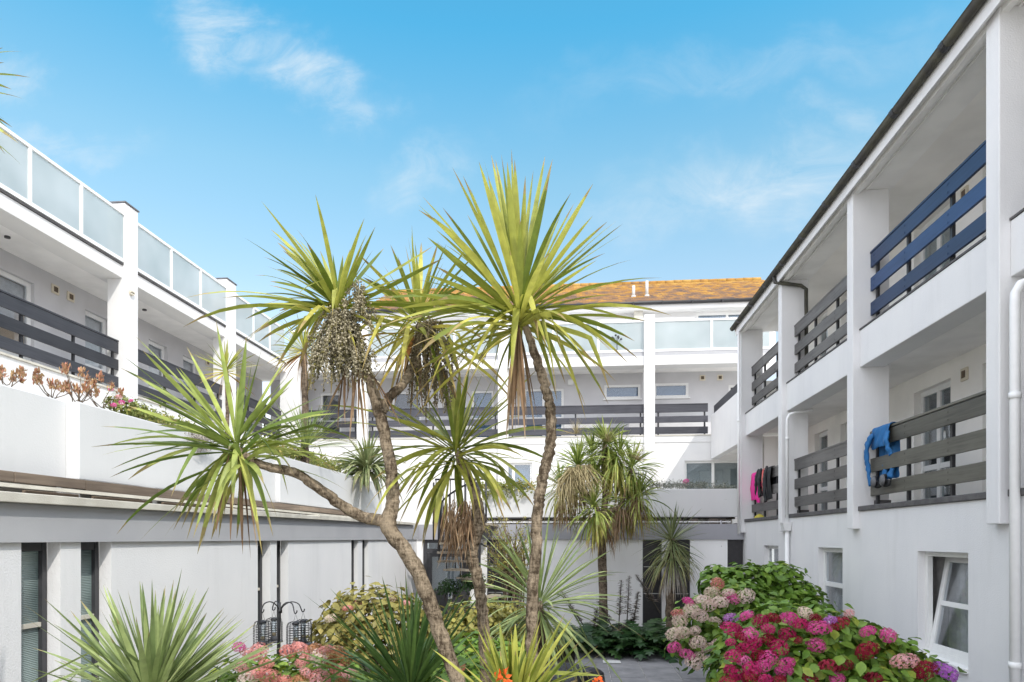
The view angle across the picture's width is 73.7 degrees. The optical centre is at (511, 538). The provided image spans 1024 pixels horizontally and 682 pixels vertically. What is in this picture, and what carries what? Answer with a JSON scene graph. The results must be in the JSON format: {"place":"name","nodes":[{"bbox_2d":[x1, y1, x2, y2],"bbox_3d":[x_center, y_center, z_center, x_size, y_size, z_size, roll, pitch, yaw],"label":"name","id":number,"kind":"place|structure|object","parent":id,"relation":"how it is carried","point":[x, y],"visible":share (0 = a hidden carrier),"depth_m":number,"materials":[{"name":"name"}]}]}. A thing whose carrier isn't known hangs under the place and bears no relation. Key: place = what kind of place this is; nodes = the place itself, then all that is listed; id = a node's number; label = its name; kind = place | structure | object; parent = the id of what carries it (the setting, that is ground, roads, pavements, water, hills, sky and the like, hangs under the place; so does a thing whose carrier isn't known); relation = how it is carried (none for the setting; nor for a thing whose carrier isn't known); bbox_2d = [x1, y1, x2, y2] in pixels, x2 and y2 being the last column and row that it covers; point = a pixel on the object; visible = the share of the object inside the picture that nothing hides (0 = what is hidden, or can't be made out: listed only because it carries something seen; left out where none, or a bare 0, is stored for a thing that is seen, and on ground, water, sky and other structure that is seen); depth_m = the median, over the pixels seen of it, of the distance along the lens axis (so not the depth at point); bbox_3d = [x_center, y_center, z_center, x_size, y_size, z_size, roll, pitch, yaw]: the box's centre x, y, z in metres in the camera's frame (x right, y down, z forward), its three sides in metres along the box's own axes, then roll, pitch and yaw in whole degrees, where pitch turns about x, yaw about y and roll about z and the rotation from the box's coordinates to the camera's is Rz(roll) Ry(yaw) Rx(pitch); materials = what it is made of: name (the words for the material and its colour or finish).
{"place":"outdoors","nodes":[
{"label":"outdoors","id":0,"kind":"place"},
{"bbox_2d":[0,123,285,601],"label":"apartment block","id":1,"kind":"structure","parent":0,"point":[93,282],"depth_m":14.31,"materials":[{"name":"paint"}]},
{"bbox_2d":[0,270,30,360],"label":"window","id":2,"kind":"structure","parent":1,"relation":"in","point":[9,283],"depth_m":13.52,"materials":[{"name":"glass"}]},
{"bbox_2d":[85,311,105,384],"bbox_3d":[-9.663,-4.040,15.663,0.160,2.180,0.780,0,0,5],"label":"window","id":3,"kind":"structure","parent":1,"relation":"in","point":[92,321],"depth_m":15.80,"materials":[{"name":"glass"}]},
{"bbox_2d":[149,340,163,401],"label":"window","id":4,"kind":"structure","parent":1,"relation":"in","point":[158,350],"depth_m":18.09,"materials":[{"name":"white plastic"}]},
{"bbox_2d":[183,356,194,399],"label":"window","id":5,"kind":"structure","parent":1,"relation":"in","point":[187,362],"depth_m":19.57,"materials":[{"name":"white plastic"}]},
{"bbox_2d":[0,0,971,437],"label":"sky","id":6,"kind":"structure","parent":0,"point":[712,132],"materials":[{"name":"blue"}]},
{"bbox_2d":[271,277,775,548],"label":"apartment block","id":7,"kind":"structure","parent":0,"point":[673,383],"depth_m":22.14,"materials":[{"name":"white paint"}]},
{"bbox_2d":[321,393,340,439],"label":"window","id":8,"kind":"structure","parent":7,"relation":"in","point":[335,400],"depth_m":23.85,"materials":[{"name":"white plastic"}]},
{"bbox_2d":[392,391,420,419],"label":"window","id":9,"kind":"structure","parent":7,"relation":"in","point":[401,400],"depth_m":23.61,"materials":[{"name":"grey glass"}]},
{"bbox_2d":[472,390,493,436],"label":"window","id":10,"kind":"structure","parent":7,"relation":"in","point":[489,394],"depth_m":23.36,"materials":[{"name":"glass"}]},
{"bbox_2d":[496,463,531,489],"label":"window","id":11,"kind":"structure","parent":7,"relation":"in","point":[525,469],"depth_m":21.97,"materials":[{"name":"glass"}]},
{"bbox_2d":[524,388,563,436],"bbox_3d":[1.079,-4.020,23.129,1.348,2.060,0.160,0,0,5],"label":"window","id":12,"kind":"structure","parent":7,"relation":"in","point":[538,396],"depth_m":23.13,"materials":[{"name":"glass"}]},
{"bbox_2d":[603,384,641,399],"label":"window","id":13,"kind":"structure","parent":7,"relation":"in","point":[617,392],"depth_m":22.82,"materials":[{"name":"white plastic"}]},
{"bbox_2d":[655,383,689,398],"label":"window","id":14,"kind":"structure","parent":7,"relation":"in","point":[662,390],"depth_m":22.71,"materials":[{"name":"glass"}]},
{"bbox_2d":[685,461,736,488],"bbox_3d":[6.261,-1.835,21.386,1.718,1.170,0.160,0,0,5],"label":"window","id":15,"kind":"structure","parent":7,"relation":"in","point":[707,471],"depth_m":21.41,"materials":[{"name":"glass"}]},
{"bbox_2d":[697,312,740,318],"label":"window","id":16,"kind":"structure","parent":7,"relation":"in","point":[703,315],"depth_m":23.83,"materials":[{"name":"white plastic"}]},
{"bbox_2d":[280,549,773,660],"bbox_3d":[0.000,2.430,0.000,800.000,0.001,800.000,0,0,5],"label":"ground","id":17,"kind":"structure","parent":0,"point":[558,632],"depth_m":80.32,"materials":[{"name":"stone"}]},
{"bbox_2d":[0,491,417,681],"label":"garden wing","id":18,"kind":"structure","parent":17,"relation":"on","point":[64,555],"depth_m":6.72,"materials":[{"name":"white paint"}]},
{"bbox_2d":[21,542,46,681],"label":"window","id":19,"kind":"structure","parent":18,"relation":"in","point":[33,554],"depth_m":5.38,"materials":[{"name":"clear glass"}]},
{"bbox_2d":[81,542,98,681],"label":"window","id":20,"kind":"structure","parent":18,"relation":"in","point":[89,550],"depth_m":6.00,"materials":[{"name":"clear glass"}]},
{"bbox_2d":[0,470,350,517],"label":"plank rail","id":21,"kind":"object","parent":18,"relation":"on","point":[69,487],"visible":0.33,"depth_m":6.51,"materials":[{"name":"wood"}]},
{"bbox_2d":[0,384,381,515],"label":"planter wall","id":22,"kind":"structure","parent":18,"relation":"on","point":[43,435],"depth_m":6.60,"materials":[{"name":"paint"}]},
{"bbox_2d":[0,364,27,386],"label":"succulent plant","id":23,"kind":"object","parent":22,"relation":"on","point":[19,372],"visible":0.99,"depth_m":6.09,"materials":[{"name":"brown plant"}]},
{"bbox_2d":[32,367,79,398],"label":"succulent plant","id":24,"kind":"object","parent":22,"relation":"on","point":[56,383],"visible":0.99,"depth_m":6.37,"materials":[{"name":"brown plant"}]},
{"bbox_2d":[59,362,103,402],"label":"succulent plant","id":25,"kind":"object","parent":22,"relation":"on","point":[65,370],"visible":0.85,"depth_m":6.74,"materials":[{"name":"brown plant"}]},
{"bbox_2d":[79,381,125,407],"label":"succulent plant","id":26,"kind":"object","parent":22,"relation":"on","point":[85,388],"visible":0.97,"depth_m":6.95,"materials":[{"name":"brown plant"}]},
{"bbox_2d":[101,389,154,419],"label":"flowering plant","id":27,"kind":"object","parent":22,"relation":"in","point":[114,404],"visible":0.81,"depth_m":7.31,"materials":[{"name":"green plant"}]},
{"bbox_2d":[105,399,195,432],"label":"trailing plant","id":28,"kind":"object","parent":22,"relation":"on","point":[152,418],"visible":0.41,"depth_m":7.89,"materials":[{"name":"green plant"}]},
{"bbox_2d":[157,413,213,455],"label":"trailing plant","id":29,"kind":"object","parent":22,"relation":"in","point":[200,437],"visible":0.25,"depth_m":8.09,"materials":[{"name":"green plant"}]},
{"bbox_2d":[193,339,256,438],"bbox_3d":[-3.866,-1.926,9.268,0.953,1.558,0.936,0,0,5],"label":"yucca plant","id":30,"kind":"object","parent":22,"relation":"in","point":[229,367],"visible":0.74,"depth_m":9.27,"materials":[{"name":"green plant"}]},
{"bbox_2d":[245,433,347,472],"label":"trailing plant","id":31,"kind":"object","parent":22,"relation":"in","point":[334,466],"visible":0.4,"depth_m":12.43,"materials":[{"name":"green plant"}]},
{"bbox_2d":[268,315,329,462],"bbox_3d":[-3.557,-2.521,11.907,1.300,2.749,1.368,0,0,-42],"label":"yucca plant","id":32,"kind":"object","parent":22,"relation":"in","point":[302,367],"visible":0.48,"depth_m":11.85,"materials":[{"name":"green plant"}]},
{"bbox_2d":[257,397,356,463],"bbox_3d":[-3.512,-1.779,11.735,1.787,1.277,1.769,0,0,-24],"label":"yucca plant","id":33,"kind":"object","parent":22,"relation":"in","point":[311,440],"visible":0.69,"depth_m":11.60,"materials":[{"name":"green plant"}]},
{"bbox_2d":[327,432,407,504],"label":"strap leaf plant","id":34,"kind":"object","parent":22,"relation":"in","point":[364,462],"visible":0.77,"depth_m":13.78,"materials":[{"name":"green plant"}]},
{"bbox_2d":[258,541,261,659],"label":"window","id":35,"kind":"structure","parent":18,"relation":"in","point":[259,548],"depth_m":9.19,"materials":[{"name":"glass"}]},
{"bbox_2d":[277,541,279,627],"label":"window","id":36,"kind":"structure","parent":18,"relation":"in","point":[278,542],"depth_m":9.77,"materials":[{"name":"glass"}]},
{"bbox_2d":[351,540,353,639],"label":"window","id":37,"kind":"structure","parent":18,"relation":"in","point":[352,541],"depth_m":12.91,"materials":[{"name":"glass"}]},
{"bbox_2d":[362,540,363,591],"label":"window","id":38,"kind":"structure","parent":18,"relation":"in","point":[362,540],"depth_m":13.56,"materials":[{"name":"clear glass"}]},
{"bbox_2d":[417,524,743,630],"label":"garden wing","id":39,"kind":"structure","parent":17,"relation":"on","point":[711,541],"depth_m":17.34,"materials":[{"name":"white paint"},{"name":"grey paint"},{"name":"glass"}]},
{"bbox_2d":[423,540,469,626],"bbox_3d":[-1.690,1.206,17.901,1.235,2.349,0.260,0,0,5],"label":"door","id":40,"kind":"structure","parent":39,"relation":"in","point":[435,575],"depth_m":17.83,"materials":[{"name":"black glass"}]},
{"bbox_2d":[487,540,504,618],"bbox_3d":[-0.406,1.166,17.692,0.471,2.269,0.060,0,0,5],"label":"panel window","id":41,"kind":"structure","parent":39,"relation":"in","point":[489,590],"depth_m":17.69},
{"bbox_2d":[487,517,730,546],"bbox_3d":[2.116,-0.159,17.507,6.800,0.763,0.265,0,0,5],"label":"terrace rail","id":42,"kind":"object","parent":39,"relation":"attached to","point":[714,521],"visible":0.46,"depth_m":17.37,"materials":[{"name":"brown wood"}]},
{"bbox_2d":[483,489,736,523],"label":"planter wall","id":43,"kind":"structure","parent":39,"relation":"on","point":[711,502],"depth_m":17.61,"materials":[{"name":"white painted render"}]},
{"bbox_2d":[481,476,536,501],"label":"trailing plant","id":44,"kind":"object","parent":43,"relation":"in","point":[524,486],"visible":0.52,"depth_m":17.88,"materials":[{"name":"green plant"}]},
{"bbox_2d":[644,478,713,488],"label":"trailing plant","id":45,"kind":"object","parent":43,"relation":"in","point":[684,483],"visible":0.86,"depth_m":17.99,"materials":[{"name":"green plant"}]},
{"bbox_2d":[705,480,736,499],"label":"trailing plant","id":46,"kind":"object","parent":43,"relation":"in","point":[720,486],"visible":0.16,"depth_m":17.84,"materials":[{"name":"green plant"}]},
{"bbox_2d":[643,540,661,625],"bbox_3d":[3.551,1.166,17.327,0.478,2.269,0.060,0,0,5],"label":"panel window","id":47,"kind":"structure","parent":39,"relation":"in","point":[650,611],"depth_m":17.32,"materials":[{"name":"black glass"}]},
{"bbox_2d":[675,540,689,612],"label":"panel window","id":48,"kind":"structure","parent":39,"relation":"in","point":[680,604],"depth_m":17.25,"materials":[{"name":"black glass"}]},
{"bbox_2d":[727,540,742,616],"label":"panel window","id":49,"kind":"structure","parent":39,"relation":"in","point":[734,547],"depth_m":17.12,"materials":[{"name":"black glass"}]},
{"bbox_2d":[711,0,1023,681],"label":"apartment block","id":50,"kind":"structure","parent":17,"relation":"on","point":[890,289],"depth_m":9.21,"materials":[{"name":"white paint"}]},
{"bbox_2d":[750,468,761,502],"bbox_3d":[5.851,-1.235,16.316,0.228,0.806,1.089,0,0,5],"label":"wetsuit","id":51,"kind":"object","parent":50,"relation":"hanging from","point":[755,486],"visible":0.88,"depth_m":16.06,"materials":[{"name":"pink fabric"}]},
{"bbox_2d":[761,466,775,501],"bbox_3d":[5.752,-1.226,15.377,0.241,0.818,0.743,0,0,5],"label":"wetsuit","id":52,"kind":"object","parent":50,"relation":"hanging from","point":[767,480],"visible":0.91,"depth_m":15.28,"materials":[{"name":"black rubber"}]},
{"bbox_2d":[768,493,775,515],"bbox_3d":[6.624,-0.855,16.842,0.600,1.290,0.038,0,0,5],"label":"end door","id":53,"kind":"structure","parent":50,"relation":"in","point":[770,512],"depth_m":16.84,"materials":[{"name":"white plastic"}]},
{"bbox_2d":[768,545,777,564],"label":"window","id":54,"kind":"structure","parent":50,"relation":"in","point":[770,548],"depth_m":15.12,"materials":[{"name":"white plastic"}]},
{"bbox_2d":[819,431,826,510],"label":"window","id":55,"kind":"structure","parent":50,"relation":"in","point":[821,436],"depth_m":15.63,"materials":[{"name":"white plastic"}]},
{"bbox_2d":[819,312,826,357],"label":"window","id":56,"kind":"structure","parent":50,"relation":"in","point":[824,316],"depth_m":15.63,"materials":[{"name":"white plastic"}]},
{"bbox_2d":[823,547,842,617],"bbox_3d":[5.429,0.777,11.284,0.160,1.245,1.090,0,0,5],"label":"window","id":57,"kind":"structure","parent":50,"relation":"in","point":[836,583],"depth_m":11.63,"materials":[{"name":"glass"}]},
{"bbox_2d":[846,424,846,487],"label":"window","id":58,"kind":"structure","parent":50,"relation":"in","point":[846,424],"depth_m":14.14,"materials":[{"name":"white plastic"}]},
{"bbox_2d":[870,476,881,487],"bbox_3d":[5.165,-0.798,9.678,0.110,0.185,0.235,0,0,5],"label":"neoprene boot","id":59,"kind":"object","parent":50,"relation":"hanging from","point":[874,482],"visible":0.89,"depth_m":9.64,"materials":[{"name":"grey rubber"}]},
{"bbox_2d":[864,422,899,486],"bbox_3d":[5.232,-1.179,9.620,0.233,0.856,0.810,0,0,5],"label":"wetsuit","id":60,"kind":"object","parent":50,"relation":"hanging from","point":[878,437],"visible":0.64,"depth_m":9.64,"materials":[{"name":"blue rubber"}]},
{"bbox_2d":[879,474,890,486],"bbox_3d":[5.137,-0.798,9.407,0.104,0.189,0.234,0,0,5],"label":"neoprene boot","id":61,"kind":"object","parent":50,"relation":"hanging from","point":[884,481],"visible":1,"depth_m":9.36,"materials":[{"name":"grey rubber"}]},
{"bbox_2d":[921,381,949,498],"bbox_3d":[6.678,-1.290,10.562,0.160,2.140,1.080,0,0,5],"label":"window","id":62,"kind":"structure","parent":50,"relation":"in","point":[938,396],"depth_m":10.68,"materials":[{"name":"white plastic"}]},
{"bbox_2d":[921,203,949,282],"bbox_3d":[6.678,-3.960,10.562,0.160,2.140,1.080,0,0,5],"label":"window","id":63,"kind":"structure","parent":50,"relation":"in","point":[943,238],"depth_m":10.65,"materials":[{"name":"white plastic"}]},
{"bbox_2d":[925,551,967,665],"bbox_3d":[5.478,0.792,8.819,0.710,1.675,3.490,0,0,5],"label":"window","id":64,"kind":"structure","parent":50,"relation":"in","point":[946,573],"depth_m":8.26,"materials":[{"name":"white plastic"}]},
{"bbox_2d":[348,634,712,681],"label":"flower bed","id":65,"kind":"object","parent":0,"point":[567,660],"depth_m":13.75,"materials":[{"name":"soil"}]},
{"bbox_2d":[0,48,25,158],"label":"palm tree","id":66,"kind":"object","parent":65,"relation":"on","point":[1,130],"visible":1,"depth_m":2.49,"materials":[{"name":"green plant"}]},
{"bbox_2d":[29,570,306,681],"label":"yucca plant","id":67,"kind":"object","parent":65,"relation":"on","point":[158,661],"visible":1,"depth_m":3.50,"materials":[{"name":"green plant"}]},
{"bbox_2d":[261,601,304,675],"bbox_3d":[-2.197,1.497,6.602,0.357,1.806,0.676,0,0,-9],"label":"feeder pole","id":68,"kind":"object","parent":65,"relation":"on","point":[279,607],"visible":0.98,"depth_m":6.59,"materials":[{"name":"black metal"}]},
{"bbox_2d":[253,613,272,647],"bbox_3d":[-2.319,0.850,6.350,0.180,0.320,0.180,0,0,5],"label":"bird feeder","id":69,"kind":"object","parent":68,"relation":"hanging from","point":[262,639],"visible":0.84,"depth_m":6.32,"materials":[{"name":"black metal"}]},
{"bbox_2d":[266,612,282,642],"bbox_3d":[-2.407,0.888,6.900,0.180,0.320,0.180,0,0,5],"label":"bird feeder","id":70,"kind":"object","parent":68,"relation":"hanging from","point":[274,634],"visible":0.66,"depth_m":6.88,"materials":[{"name":"black metal"}]},
{"bbox_2d":[286,614,304,649],"bbox_3d":[-1.996,0.854,6.300,0.180,0.320,0.180,0,0,5],"label":"bird feeder","id":71,"kind":"object","parent":68,"relation":"hanging from","point":[297,623],"visible":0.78,"depth_m":6.28,"materials":[{"name":"black metal"}]},
{"bbox_2d":[294,613,312,644],"bbox_3d":[-2.049,0.882,6.700,0.180,0.320,0.180,0,0,5],"label":"bird feeder","id":72,"kind":"object","parent":68,"relation":"hanging from","point":[302,635],"visible":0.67,"depth_m":6.68,"materials":[{"name":"black metal"}]},
{"bbox_2d":[208,641,376,681],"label":"hydrangea bush","id":73,"kind":"object","parent":65,"relation":"on","point":[313,669],"visible":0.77,"depth_m":5.23,"materials":[{"name":"pink plant"}]},
{"bbox_2d":[93,198,514,681],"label":"palm tree","id":74,"kind":"object","parent":65,"relation":"on","point":[340,340],"visible":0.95,"depth_m":3.99,"materials":[{"name":"green plant"}]},
{"bbox_2d":[301,576,449,681],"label":"shrub","id":75,"kind":"object","parent":65,"relation":"on","point":[339,608],"visible":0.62,"depth_m":7.86,"materials":[{"name":"green plant"}]},
{"bbox_2d":[291,565,515,681],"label":"cordyline plant","id":76,"kind":"object","parent":65,"relation":"on","point":[414,665],"visible":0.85,"depth_m":4.79,"materials":[{"name":"green plant"}]},
{"bbox_2d":[323,371,572,681],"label":"palm tree","id":77,"kind":"object","parent":65,"relation":"on","point":[473,529],"visible":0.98,"depth_m":4.57,"materials":[{"name":"green plant"}]},
{"bbox_2d":[434,571,487,612],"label":"potted shrub","id":78,"kind":"object","parent":65,"relation":"on","point":[453,589],"visible":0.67,"depth_m":16.40,"materials":[{"name":"green plant"}]},
{"bbox_2d":[392,628,540,681],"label":"shrub","id":79,"kind":"object","parent":65,"relation":"on","point":[460,648],"visible":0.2,"depth_m":5.78,"materials":[{"name":"green plant"}]},
{"bbox_2d":[433,478,518,637],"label":"spiral staircase","id":80,"kind":"structure","parent":65,"relation":"on","point":[451,552],"depth_m":15.71,"materials":[{"name":"black metal"}]},
{"bbox_2d":[424,595,562,658],"bbox_3d":[-0.261,1.514,7.743,1.674,1.781,1.157,0,0,-35],"label":"shrub","id":81,"kind":"object","parent":65,"relation":"on","point":[495,619],"visible":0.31,"depth_m":7.45,"materials":[{"name":"green plant"}]},
{"bbox_2d":[494,668,511,681],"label":"orange flower","id":82,"kind":"object","parent":65,"relation":"on","point":[500,677],"visible":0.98,"depth_m":3.19,"materials":[{"name":"orange plant"}]},
{"bbox_2d":[482,516,530,656],"bbox_3d":[-0.062,1.026,9.524,0.840,2.751,0.890,0,0,5],"label":"shrub","id":83,"kind":"object","parent":65,"relation":"on","point":[507,564],"visible":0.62,"depth_m":9.46,"materials":[{"name":"plant"}]},
{"bbox_2d":[349,149,668,681],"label":"palm tree","id":84,"kind":"object","parent":65,"relation":"on","point":[517,239],"visible":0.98,"depth_m":3.94,"materials":[{"name":"green plant"}]},
{"bbox_2d":[434,611,601,681],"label":"cordyline plant","id":85,"kind":"object","parent":65,"relation":"on","point":[520,670],"visible":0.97,"depth_m":3.31,"materials":[{"name":"green plant"}]},
{"bbox_2d":[451,512,642,681],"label":"cordyline plant","id":86,"kind":"object","parent":65,"relation":"on","point":[545,628],"visible":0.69,"depth_m":6.93,"materials":[{"name":"green plant"}]},
{"bbox_2d":[546,663,604,681],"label":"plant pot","id":87,"kind":"object","parent":65,"relation":"on","point":[591,670],"visible":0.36,"depth_m":10.72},
{"bbox_2d":[551,589,619,650],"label":"acanthus plant","id":88,"kind":"object","parent":65,"relation":"on","point":[594,619],"visible":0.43,"depth_m":14.77,"materials":[{"name":"green plant"}]},
{"bbox_2d":[536,414,671,623],"bbox_3d":[1.978,-0.199,15.582,3.314,5.210,2.468,0,0,-14],"label":"palm tree","id":89,"kind":"object","parent":65,"relation":"on","point":[570,483],"visible":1,"depth_m":15.40,"materials":[{"name":"green plant"}]},
{"bbox_2d":[633,502,704,630],"bbox_3d":[3.728,0.732,16.155,1.902,3.339,1.940,0,0,5],"label":"yucca plant","id":90,"kind":"object","parent":65,"relation":"on","point":[669,565],"visible":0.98,"depth_m":16.09,"materials":[{"name":"green plant"}]},
{"bbox_2d":[636,627,710,652],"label":"acanthus plant","id":91,"kind":"object","parent":65,"relation":"on","point":[659,631],"visible":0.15,"depth_m":14.35,"materials":[{"name":"green plant"}]},
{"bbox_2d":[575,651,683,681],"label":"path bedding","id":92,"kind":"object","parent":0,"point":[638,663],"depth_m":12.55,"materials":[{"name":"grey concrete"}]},
{"bbox_2d":[599,619,678,662],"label":"acanthus plant","id":93,"kind":"object","parent":92,"relation":"on","point":[625,642],"visible":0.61,"depth_m":13.64,"materials":[{"name":"green plant"}]},
{"bbox_2d":[576,646,807,681],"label":"path","id":94,"kind":"structure","parent":0,"point":[655,667],"depth_m":12.58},
{"bbox_2d":[545,624,645,659],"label":"acanthus plant","id":95,"kind":"object","parent":94,"relation":"on","point":[586,627],"visible":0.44,"depth_m":13.86,"materials":[{"name":"green plant"}]},
{"bbox_2d":[592,676,602,681],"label":"orange flower","id":96,"kind":"object","parent":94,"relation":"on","point":[598,678],"visible":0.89,"depth_m":3.40,"materials":[{"name":"orange plant"}]},
{"bbox_2d":[603,660,620,663],"bbox_3d":[1.929,2.387,13.200,0.340,0.014,0.280,0,0,5],"label":"drain cover","id":97,"kind":"object","parent":94,"relation":"on","point":[615,661],"visible":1,"depth_m":13.19,"materials":[{"name":"grey metal"}]},
{"bbox_2d":[572,576,652,652],"bbox_3d":[2.071,1.624,14.571,1.828,1.652,1.773,0,0,5],"label":"acanthus plant","id":98,"kind":"object","parent":94,"relation":"on","point":[604,624],"visible":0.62,"depth_m":14.59,"materials":[{"name":"green plant"}]},
{"bbox_2d":[588,592,666,654],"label":"acanthus plant","id":99,"kind":"object","parent":94,"relation":"on","point":[648,624],"visible":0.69,"depth_m":14.30,"materials":[{"name":"green plant"}]},
{"bbox_2d":[616,575,669,652],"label":"acanthus plant","id":100,"kind":"object","parent":94,"relation":"on","point":[650,599],"visible":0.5,"depth_m":14.59,"materials":[{"name":"green plant"}]},
{"bbox_2d":[663,559,836,674],"bbox_3d":[3.715,1.380,10.709,2.788,2.098,2.058,0,0,5],"label":"hydrangea bush","id":101,"kind":"object","parent":94,"relation":"on","point":[726,596],"visible":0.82,"depth_m":10.34,"materials":[{"name":"green plant"}]},
{"bbox_2d":[702,594,966,681],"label":"hydrangea bush","id":102,"kind":"object","parent":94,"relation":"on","point":[864,651],"visible":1,"depth_m":6.42,"materials":[{"name":"pink plant"}]}
]}

